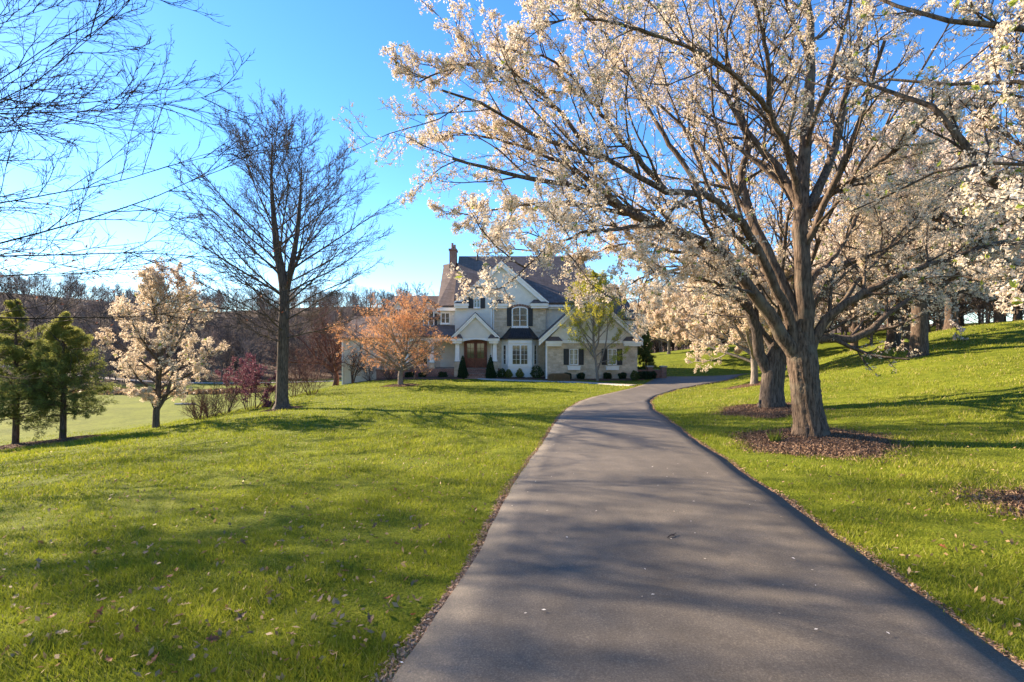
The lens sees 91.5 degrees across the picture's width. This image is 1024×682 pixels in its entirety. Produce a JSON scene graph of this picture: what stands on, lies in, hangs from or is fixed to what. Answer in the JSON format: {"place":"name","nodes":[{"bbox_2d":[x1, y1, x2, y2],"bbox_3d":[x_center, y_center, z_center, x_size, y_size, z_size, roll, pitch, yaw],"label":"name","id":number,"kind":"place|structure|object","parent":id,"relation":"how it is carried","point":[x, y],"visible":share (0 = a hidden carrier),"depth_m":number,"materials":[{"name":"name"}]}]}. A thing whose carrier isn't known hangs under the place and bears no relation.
{"place":"outdoors","nodes":[
{"label":"outdoors","id":0,"kind":"place"},
{"bbox_2d":[0,292,1023,681],"bbox_3d":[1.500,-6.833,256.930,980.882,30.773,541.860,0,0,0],"label":"ground","id":1,"kind":"structure","parent":0,"point":[124,412],"depth_m":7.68,"materials":[{"name":"green plant"}]},
{"bbox_2d":[0,440,45,449],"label":"mulch bed","id":2,"kind":"object","parent":1,"relation":"on","point":[9,446],"visible":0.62,"depth_m":19.48,"materials":[{"name":"brown wood"}]},
{"bbox_2d":[0,299,85,443],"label":"evergreen tree","id":3,"kind":"object","parent":2,"relation":"on","point":[15,359],"visible":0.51,"depth_m":19.77,"materials":[{"name":"green plant"}]},
{"bbox_2d":[6,434,105,448],"bbox_3d":[-18.054,4.008,20.064,3.035,0.429,3.350,0,0,30],"label":"mulch bed","id":4,"kind":"object","parent":1,"relation":"on","point":[57,440],"visible":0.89,"depth_m":19.50,"materials":[{"name":"brown wood"}]},
{"bbox_2d":[0,311,123,438],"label":"evergreen tree","id":5,"kind":"object","parent":4,"relation":"on","point":[55,360],"visible":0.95,"depth_m":19.64,"materials":[{"name":"green plant"}]},
{"bbox_2d":[55,629,66,633],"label":"fallen leaf","id":6,"kind":"object","parent":1,"relation":"on","point":[61,631],"visible":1,"depth_m":3.42,"materials":[{"name":"beige plant"}]},
{"bbox_2d":[94,606,103,619],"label":"fallen leaf","id":7,"kind":"object","parent":1,"relation":"on","point":[100,610],"visible":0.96,"depth_m":3.67,"materials":[{"name":"brown plant"}]},
{"bbox_2d":[0,382,289,394],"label":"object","id":8,"kind":"object","parent":1,"relation":"on","point":[119,392],"visible":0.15,"depth_m":79.28,"materials":[{"name":"grey stone"}]},
{"bbox_2d":[150,651,159,662],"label":"fallen leaf","id":9,"kind":"object","parent":1,"relation":"on","point":[153,659],"visible":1,"depth_m":3.15,"materials":[{"name":"brown plant"}]},
{"bbox_2d":[95,257,229,427],"bbox_3d":[-15.163,0.162,21.945,4.995,7.579,4.223,0,0,-43],"label":"pear tree","id":10,"kind":"object","parent":1,"relation":"on","point":[156,399],"visible":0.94,"depth_m":21.67,"materials":[{"name":"dark bark"},{"name":"white blossom"}]},
{"bbox_2d":[0,0,327,394],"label":"bare oak","id":11,"kind":"object","parent":1,"relation":"on","point":[37,105],"visible":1,"depth_m":15.28,"materials":[{"name":"brown plant"}]},
{"bbox_2d":[2,365,341,382],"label":"cart path","id":12,"kind":"structure","parent":1,"relation":"on","point":[152,381],"depth_m":101.94,"materials":[{"name":"grey asphalt"}]},
{"bbox_2d":[174,403,195,404],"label":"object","id":13,"kind":"object","parent":1,"relation":"on","point":[182,404],"visible":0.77,"depth_m":63.63,"materials":[{"name":"wood"}]},
{"bbox_2d":[180,396,223,419],"bbox_3d":[-15.187,3.266,24.377,1.912,1.299,1.632,0,0,23],"label":"bare shrub","id":14,"kind":"object","parent":1,"relation":"on","point":[207,410],"visible":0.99,"depth_m":24.52,"materials":[{"name":"brown plant"}]},
{"bbox_2d":[188,381,234,416],"bbox_3d":[-15.453,2.991,25.518,2.474,1.991,1.755,0,0,-25],"label":"bare shrub","id":15,"kind":"object","parent":1,"relation":"on","point":[212,402],"visible":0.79,"depth_m":25.53,"materials":[{"name":"brown plant"}]},
{"bbox_2d":[205,634,219,641],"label":"fallen leaf","id":16,"kind":"object","parent":1,"relation":"on","point":[213,638],"visible":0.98,"depth_m":3.40,"materials":[{"name":"brown plant"}]},
{"bbox_2d":[190,375,248,413],"bbox_3d":[-15.375,2.886,26.856,1.881,2.252,3.197,0,0,37],"label":"bare shrub","id":17,"kind":"object","parent":1,"relation":"on","point":[231,402],"visible":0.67,"depth_m":26.96,"materials":[{"name":"brown plant"}]},
{"bbox_2d":[233,611,246,620],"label":"fallen leaf","id":18,"kind":"object","parent":1,"relation":"on","point":[239,616],"visible":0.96,"depth_m":3.69,"materials":[{"name":"beige plant"}]},
{"bbox_2d":[214,352,275,409],"bbox_3d":[-14.521,2.236,27.662,3.699,3.336,3.889,0,0,12],"label":"redbud shrub","id":19,"kind":"object","parent":1,"relation":"on","point":[246,377],"visible":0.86,"depth_m":27.57,"materials":[{"name":"purple plant"}]},
{"bbox_2d":[242,369,293,401],"bbox_3d":[-14.637,2.671,30.117,3.142,2.529,3.447,0,0,0],"label":"bare shrub","id":20,"kind":"object","parent":1,"relation":"on","point":[263,386],"visible":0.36,"depth_m":29.67,"materials":[{"name":"brown plant"}]},
{"bbox_2d":[150,81,407,409],"bbox_3d":[-10.962,-4.329,24.438,11.556,15.597,9.980,0,0,-19],"label":"bare tree","id":21,"kind":"object","parent":1,"relation":"on","point":[279,267],"visible":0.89,"depth_m":24.00,"materials":[{"name":"brown plant"}]},
{"bbox_2d":[260,406,305,411],"bbox_3d":[-11.300,3.324,24.379,2.338,0.297,1.875,0,0,-17],"label":"mulch bed","id":22,"kind":"object","parent":1,"relation":"on","point":[291,407],"visible":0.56,"depth_m":24.06,"materials":[{"name":"brown wood"}]},
{"bbox_2d":[270,352,332,396],"bbox_3d":[-15.607,2.331,36.056,4.208,3.965,4.519,0,0,34],"label":"bare shrub","id":23,"kind":"object","parent":1,"relation":"on","point":[297,388],"visible":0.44,"depth_m":35.78,"materials":[{"name":"plant"}]},
{"bbox_2d":[288,340,342,395],"bbox_3d":[-13.395,1.892,33.353,3.676,4.034,4.415,0,0,-23],"label":"bare shrub","id":24,"kind":"object","parent":1,"relation":"on","point":[305,376],"visible":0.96,"depth_m":33.23,"materials":[{"name":"plant"}]},
{"bbox_2d":[261,294,370,385],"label":"crooked tree","id":25,"kind":"object","parent":1,"relation":"on","point":[332,366],"visible":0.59,"depth_m":44.48,"materials":[{"name":"brown plant"}]},
{"bbox_2d":[344,338,371,383],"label":"bare shrub","id":26,"kind":"object","parent":1,"relation":"on","point":[353,376],"visible":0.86,"depth_m":42.39,"materials":[{"name":"brown wood"}]},
{"bbox_2d":[0,268,721,383],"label":"woods","id":27,"kind":"object","parent":1,"relation":"on","point":[234,342],"visible":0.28,"depth_m":140.82,"materials":[{"name":"brown plant"}]},
{"bbox_2d":[356,357,378,380],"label":"bare shrub","id":28,"kind":"object","parent":1,"relation":"on","point":[369,376],"visible":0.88,"depth_m":42.07,"materials":[{"name":"brown plant"}]},
{"bbox_2d":[367,612,372,623],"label":"fallen leaf","id":29,"kind":"object","parent":1,"relation":"on","point":[369,619],"visible":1,"depth_m":3.60,"materials":[{"name":"brown plant"}]},
{"bbox_2d":[375,282,412,314],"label":"bare tree","id":30,"kind":"object","parent":1,"relation":"on","point":[405,292],"visible":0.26,"depth_m":55.73,"materials":[{"name":"brown plant"}]},
{"bbox_2d":[380,383,420,386],"bbox_3d":[-7.986,3.180,35.938,3.242,0.213,2.964,0,0,0],"label":"mulch bed","id":31,"kind":"object","parent":1,"relation":"on","point":[400,385],"visible":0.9,"depth_m":35.51,"materials":[{"name":"brown wood"}]},
{"bbox_2d":[325,289,456,384],"bbox_3d":[-8.646,-0.295,35.148,9.244,7.317,8.828,0,0,0],"label":"maple tree","id":32,"kind":"object","parent":31,"relation":"on","point":[391,336],"visible":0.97,"depth_m":35.30,"materials":[{"name":"orange plant"}]},
{"bbox_2d":[374,377,462,380],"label":"mulch bed","id":33,"kind":"object","parent":1,"relation":"on","point":[428,378],"visible":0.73,"depth_m":41.45,"materials":[{"name":"brown soil"}]},
{"bbox_2d":[379,362,397,379],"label":"bare shrub","id":34,"kind":"object","parent":33,"relation":"on","point":[387,373],"visible":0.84,"depth_m":41.24,"materials":[{"name":"brown plant"}]},
{"bbox_2d":[404,372,413,376],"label":"shrub","id":35,"kind":"object","parent":33,"relation":"on","point":[410,374],"visible":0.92,"depth_m":41.92,"materials":[{"name":"green plant"}]},
{"bbox_2d":[418,372,426,376],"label":"shrub","id":36,"kind":"object","parent":33,"relation":"on","point":[420,374],"visible":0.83,"depth_m":42.00,"materials":[{"name":"green plant"}]},
{"bbox_2d":[438,371,447,376],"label":"shrub","id":37,"kind":"object","parent":33,"relation":"on","point":[442,374],"visible":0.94,"depth_m":42.04,"materials":[{"name":"green plant"}]},
{"bbox_2d":[457,355,468,378],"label":"cone shrub","id":38,"kind":"object","parent":33,"relation":"on","point":[463,372],"visible":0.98,"depth_m":41.77,"materials":[{"name":"green plant"}]},
{"bbox_2d":[405,281,438,295],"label":"bare tree","id":39,"kind":"object","parent":1,"relation":"on","point":[417,292],"visible":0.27,"depth_m":59.88,"materials":[{"name":"brown plant"}]},
{"bbox_2d":[337,243,642,384],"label":"house","id":40,"kind":"structure","parent":1,"relation":"on","point":[526,333],"depth_m":43.59,"materials":[{"name":"beige brick"}]},
{"bbox_2d":[392,308,403,326],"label":"window","id":41,"kind":"structure","parent":40,"relation":"in","point":[396,308],"depth_m":45.24,"materials":[{"name":"white glass"}]},
{"bbox_2d":[418,344,428,365],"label":"window","id":42,"kind":"structure","parent":40,"relation":"in","point":[426,359],"depth_m":45.39,"materials":[{"name":"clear glass"}]},
{"bbox_2d":[423,308,433,324],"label":"window","id":43,"kind":"structure","parent":40,"relation":"in","point":[432,314],"depth_m":45.24,"materials":[{"name":"grey glass"}]},
{"bbox_2d":[440,313,450,324],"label":"window","id":44,"kind":"structure","parent":40,"relation":"in","point":[445,317],"depth_m":45.20,"materials":[{"name":"white glass"}]},
{"bbox_2d":[466,342,475,367],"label":"door","id":45,"kind":"structure","parent":40,"relation":"in","point":[470,346],"depth_m":43.56,"materials":[{"name":"brown wood"}]},
{"bbox_2d":[473,298,480,308],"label":"window","id":46,"kind":"structure","parent":40,"relation":"in","point":[476,302],"depth_m":43.54,"materials":[{"name":"white glass"}]},
{"bbox_2d":[476,342,485,367],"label":"door","id":47,"kind":"structure","parent":40,"relation":"in","point":[480,346],"depth_m":43.56,"materials":[{"name":"brown wood"}]},
{"bbox_2d":[503,345,505,364],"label":"window","id":48,"kind":"structure","parent":40,"relation":"in","point":[504,346],"depth_m":43.12,"materials":[{"name":"grey glass"}]},
{"bbox_2d":[512,345,519,364],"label":"window","id":49,"kind":"structure","parent":40,"relation":"in","point":[515,348],"depth_m":42.54,"materials":[{"name":"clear glass"}]},
{"bbox_2d":[511,307,527,327],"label":"window","id":50,"kind":"structure","parent":40,"relation":"in","point":[519,314],"depth_m":43.59,"materials":[{"name":"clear glass"}]},
{"bbox_2d":[521,345,527,364],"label":"window","id":51,"kind":"structure","parent":40,"relation":"in","point":[524,348],"depth_m":42.54,"materials":[{"name":"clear glass"}]},
{"bbox_2d":[534,345,536,364],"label":"window","id":52,"kind":"structure","parent":40,"relation":"in","point":[535,346],"depth_m":43.13,"materials":[{"name":"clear glass"}]},
{"bbox_2d":[569,349,577,364],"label":"window","id":53,"kind":"structure","parent":40,"relation":"in","point":[573,353],"depth_m":40.97,"materials":[{"name":"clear glass"}]},
{"bbox_2d":[608,349,616,364],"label":"window","id":54,"kind":"structure","parent":40,"relation":"in","point":[610,351],"depth_m":40.95,"materials":[{"name":"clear glass"}]},
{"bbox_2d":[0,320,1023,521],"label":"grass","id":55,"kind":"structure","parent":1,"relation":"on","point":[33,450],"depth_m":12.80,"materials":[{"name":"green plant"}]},
{"bbox_2d":[0,335,1023,681],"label":"strewn leaves","id":56,"kind":"object","parent":1,"relation":"on","point":[120,609],"visible":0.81,"depth_m":4.54,"materials":[{"name":"brown plant"}]},
{"bbox_2d":[489,377,545,379],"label":"mulch bed","id":57,"kind":"object","parent":1,"relation":"on","point":[529,378],"visible":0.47,"depth_m":41.46,"materials":[{"name":"brown wood"}]},
{"bbox_2d":[485,355,496,378],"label":"cone shrub","id":58,"kind":"object","parent":57,"relation":"on","point":[490,372],"visible":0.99,"depth_m":41.67,"materials":[{"name":"green plant"}]},
{"bbox_2d":[496,368,505,377],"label":"shrub","id":59,"kind":"object","parent":57,"relation":"on","point":[501,371],"visible":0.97,"depth_m":42.07,"materials":[{"name":"green plant"}]},
{"bbox_2d":[505,369,512,377],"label":"shrub","id":60,"kind":"object","parent":57,"relation":"on","point":[509,374],"visible":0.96,"depth_m":41.91,"materials":[{"name":"green plant"}]},
{"bbox_2d":[515,368,523,377],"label":"shrub","id":61,"kind":"object","parent":57,"relation":"on","point":[520,374],"visible":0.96,"depth_m":41.90,"materials":[{"name":"green plant"}]},
{"bbox_2d":[530,365,543,377],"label":"shrub","id":62,"kind":"object","parent":57,"relation":"on","point":[539,372],"visible":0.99,"depth_m":41.79,"materials":[{"name":"green plant"}]},
{"bbox_2d":[478,378,635,385],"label":"front walk","id":63,"kind":"structure","parent":1,"relation":"on","point":[616,384],"depth_m":38.35,"materials":[{"name":"concrete"}]},
{"bbox_2d":[547,373,569,380],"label":"ornamental grass","id":64,"kind":"object","parent":1,"relation":"on","point":[558,377],"depth_m":38.87,"materials":[{"name":"plant"}]},
{"bbox_2d":[542,378,644,380],"bbox_3d":[6.500,3.115,40.156,8.200,0.233,1.728,0,0,0],"label":"mulch bed","id":65,"kind":"object","parent":1,"relation":"on","point":[617,379],"visible":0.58,"depth_m":39.78,"materials":[{"name":"brown soil"}]},
{"bbox_2d":[576,372,584,378],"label":"shrub","id":66,"kind":"object","parent":65,"relation":"on","point":[581,375],"visible":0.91,"depth_m":40.27,"materials":[{"name":"green plant"}]},
{"bbox_2d":[603,372,611,378],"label":"shrub","id":67,"kind":"object","parent":65,"relation":"on","point":[606,375],"visible":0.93,"depth_m":40.36,"materials":[{"name":"green plant"}]},
{"bbox_2d":[618,372,626,378],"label":"shrub","id":68,"kind":"object","parent":65,"relation":"on","point":[622,375],"visible":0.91,"depth_m":40.30,"materials":[{"name":"green plant"}]},
{"bbox_2d":[629,370,639,380],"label":"shrub","id":69,"kind":"object","parent":65,"relation":"on","point":[633,377],"visible":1,"depth_m":39.02,"materials":[{"name":"green plant"}]},
{"bbox_2d":[638,371,647,379],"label":"shrub","id":70,"kind":"object","parent":65,"relation":"on","point":[644,373],"visible":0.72,"depth_m":39.78,"materials":[{"name":"green plant"}]},
{"bbox_2d":[558,269,632,380],"bbox_3d":[6.678,-1.276,39.278,5.916,9.117,5.488,0,0,37],"label":"birch tree","id":71,"kind":"object","parent":1,"relation":"on","point":[578,323],"visible":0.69,"depth_m":38.79,"materials":[{"name":"green plant"}]},
{"bbox_2d":[642,371,652,379],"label":"shrub","id":72,"kind":"object","parent":1,"relation":"on","point":[650,373],"visible":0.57,"depth_m":40.74,"materials":[{"name":"green plant"}]},
{"bbox_2d":[637,326,659,369],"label":"evergreen tree","id":73,"kind":"object","parent":1,"relation":"on","point":[644,351],"visible":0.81,"depth_m":46.28,"materials":[{"name":"green plant"}]},
{"bbox_2d":[637,366,666,377],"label":"brick wall","id":74,"kind":"structure","parent":1,"relation":"on","point":[662,372],"depth_m":42.38,"materials":[{"name":"brick"}]},
{"bbox_2d":[649,371,656,378],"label":"shrub","id":75,"kind":"object","parent":1,"relation":"on","point":[654,373],"visible":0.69,"depth_m":41.82,"materials":[{"name":"green plant"}]},
{"bbox_2d":[629,275,691,353],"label":"pear tree","id":76,"kind":"object","parent":1,"relation":"on","point":[653,330],"visible":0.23,"depth_m":69.81,"materials":[{"name":"beige plant"}]},
{"bbox_2d":[363,373,1023,681],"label":"leaf litter","id":77,"kind":"object","parent":1,"relation":"on","point":[425,623],"visible":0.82,"depth_m":4.24,"materials":[{"name":"brown plant"}]},
{"bbox_2d":[654,281,736,360],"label":"pear tree","id":78,"kind":"object","parent":1,"relation":"on","point":[678,330],"visible":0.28,"depth_m":56.88,"materials":[{"name":"beige plant"}]},
{"bbox_2d":[391,373,1023,681],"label":"driveway","id":79,"kind":"structure","parent":1,"relation":"on","point":[565,554],"depth_m":3.99,"materials":[{"name":"grey asphalt"}]},
{"bbox_2d":[401,414,889,662],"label":"fallen petals","id":80,"kind":"object","parent":79,"relation":"on","point":[644,568],"visible":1,"depth_m":4.29,"materials":[{"name":"white plant"}]},
{"bbox_2d":[722,377,788,388],"bbox_3d":[13.596,2.332,27.940,4.005,0.935,3.391,0,0,28],"label":"mulch bed","id":81,"kind":"object","parent":1,"relation":"on","point":[744,385],"visible":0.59,"depth_m":27.95,"materials":[{"name":"brown wood"}]},
{"bbox_2d":[650,238,831,383],"bbox_3d":[12.628,-2.028,28.652,9.540,9.294,8.853,0,0,30],"label":"pear tree","id":82,"kind":"object","parent":81,"relation":"on","point":[743,339],"visible":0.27,"depth_m":28.73,"materials":[{"name":"beige plant"}]},
{"bbox_2d":[706,401,839,418],"bbox_3d":[8.041,2.184,16.029,3.721,0.425,4.032,0,0,0],"label":"mulch bed","id":83,"kind":"object","parent":1,"relation":"on","point":[750,410],"visible":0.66,"depth_m":15.47,"materials":[{"name":"brown wood"}]},
{"bbox_2d":[621,0,1023,407],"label":"pear tree","id":84,"kind":"object","parent":83,"relation":"on","point":[772,364],"visible":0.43,"depth_m":14.93,"materials":[{"name":"white plant"}]},
{"bbox_2d":[777,244,848,333],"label":"pear tree","id":85,"kind":"object","parent":1,"relation":"on","point":[833,297],"visible":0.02,"depth_m":50.48,"materials":[{"name":"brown plant"}]},
{"bbox_2d":[725,425,920,463],"bbox_3d":[6.558,2.174,11.039,3.839,0.376,4.510,0,0,39],"label":"mulch bed","id":86,"kind":"object","parent":1,"relation":"on","point":[841,442],"visible":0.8,"depth_m":10.17,"materials":[{"name":"brown wood"}]},
{"bbox_2d":[332,0,1023,437],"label":"pear tree","id":87,"kind":"object","parent":86,"relation":"on","point":[796,336],"visible":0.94,"depth_m":9.71,"materials":[{"name":"white plant"}]},
{"bbox_2d":[766,430,782,441],"bbox_3d":[5.606,2.013,10.642,0.387,0.266,0.423,0,0,0],"label":"daffodil clump","id":88,"kind":"object","parent":86,"relation":"on","point":[771,437],"visible":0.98,"depth_m":10.61,"materials":[{"name":"green plant"}]},
{"bbox_2d":[805,427,809,438],"bbox_3d":[6.260,2.015,10.580,0.080,0.360,0.084,0,0,0],"label":"landscape light","id":89,"kind":"object","parent":86,"relation":"on","point":[807,430],"visible":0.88,"depth_m":10.56,"materials":[{"name":"black metal"}]},
{"bbox_2d":[628,256,1023,352],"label":"woods","id":90,"kind":"object","parent":1,"relation":"on","point":[976,306],"visible":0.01,"depth_m":54.45,"materials":[{"name":"plant"}]},
{"bbox_2d":[789,242,942,350],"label":"pear tree","id":91,"kind":"object","parent":1,"relation":"on","point":[853,325],"visible":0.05,"depth_m":45.86,"materials":[{"name":"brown plant"}]},
{"bbox_2d":[758,134,1014,348],"bbox_3d":[19.407,-5.064,26.585,11.872,11.030,11.350,0,0,26],"label":"pear tree","id":92,"kind":"object","parent":1,"relation":"on","point":[891,336],"visible":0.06,"depth_m":26.23,"materials":[{"name":"white plant"}]},
{"bbox_2d":[783,64,1023,357],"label":"pear tree","id":93,"kind":"object","parent":1,"relation":"on","point":[919,337],"visible":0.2,"depth_m":20.35,"materials":[{"name":"white plant"}]},
{"bbox_2d":[808,131,1023,350],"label":"pear tree","id":94,"kind":"object","parent":1,"relation":"on","point":[908,327],"visible":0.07,"depth_m":23.73,"materials":[{"name":"white plant"}]},
{"bbox_2d":[957,294,984,326],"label":"pear tree","id":95,"kind":"object","parent":1,"relation":"on","point":[961,321],"visible":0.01,"depth_m":59.66,"materials":[{"name":"brown plant"}]},
{"bbox_2d":[927,482,1023,520],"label":"mulch bed","id":96,"kind":"object","parent":1,"relation":"on","point":[1013,499],"visible":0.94,"depth_m":6.27,"materials":[{"name":"brown wood"}]},
{"bbox_2d":[772,0,1023,314],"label":"pear tree","id":97,"kind":"object","parent":96,"relation":"on","point":[1009,195],"visible":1,"depth_m":5.67,"materials":[{"name":"white plant"}]},
{"bbox_2d":[939,138,1023,329],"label":"pear tree","id":98,"kind":"object","parent":1,"relation":"on","point":[947,323],"visible":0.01,"depth_m":31.72,"materials":[{"name":"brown plant"}]},
{"bbox_2d":[957,244,1023,323],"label":"pear tree","id":99,"kind":"object","parent":1,"relation":"on","point":[998,317],"visible":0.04,"depth_m":39.92,"materials":[{"name":"white plant"}]},
{"bbox_2d":[973,179,1023,285],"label":"pear tree","id":100,"kind":"object","parent":1,"relation":"on","point":[1009,269],"visible":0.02,"depth_m":34.97,"materials":[{"name":"white plant"}]},
{"bbox_2d":[991,597,1005,604],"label":"fallen leaf","id":101,"kind":"object","parent":1,"relation":"on","point":[998,601],"visible":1,"depth_m":3.76,"materials":[{"name":"beige plant"}]},
{"bbox_2d":[1009,297,1021,320],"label":"pear tree","id":102,"kind":"object","parent":1,"relation":"on","point":[1014,317],"visible":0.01,"depth_m":61.88,"materials":[{"name":"brown plant"}]},
{"bbox_2d":[0,0,1023,323],"label":"sky","id":103,"kind":"structure","parent":0,"point":[325,58],"materials":[{"name":"blue"}]}
]}

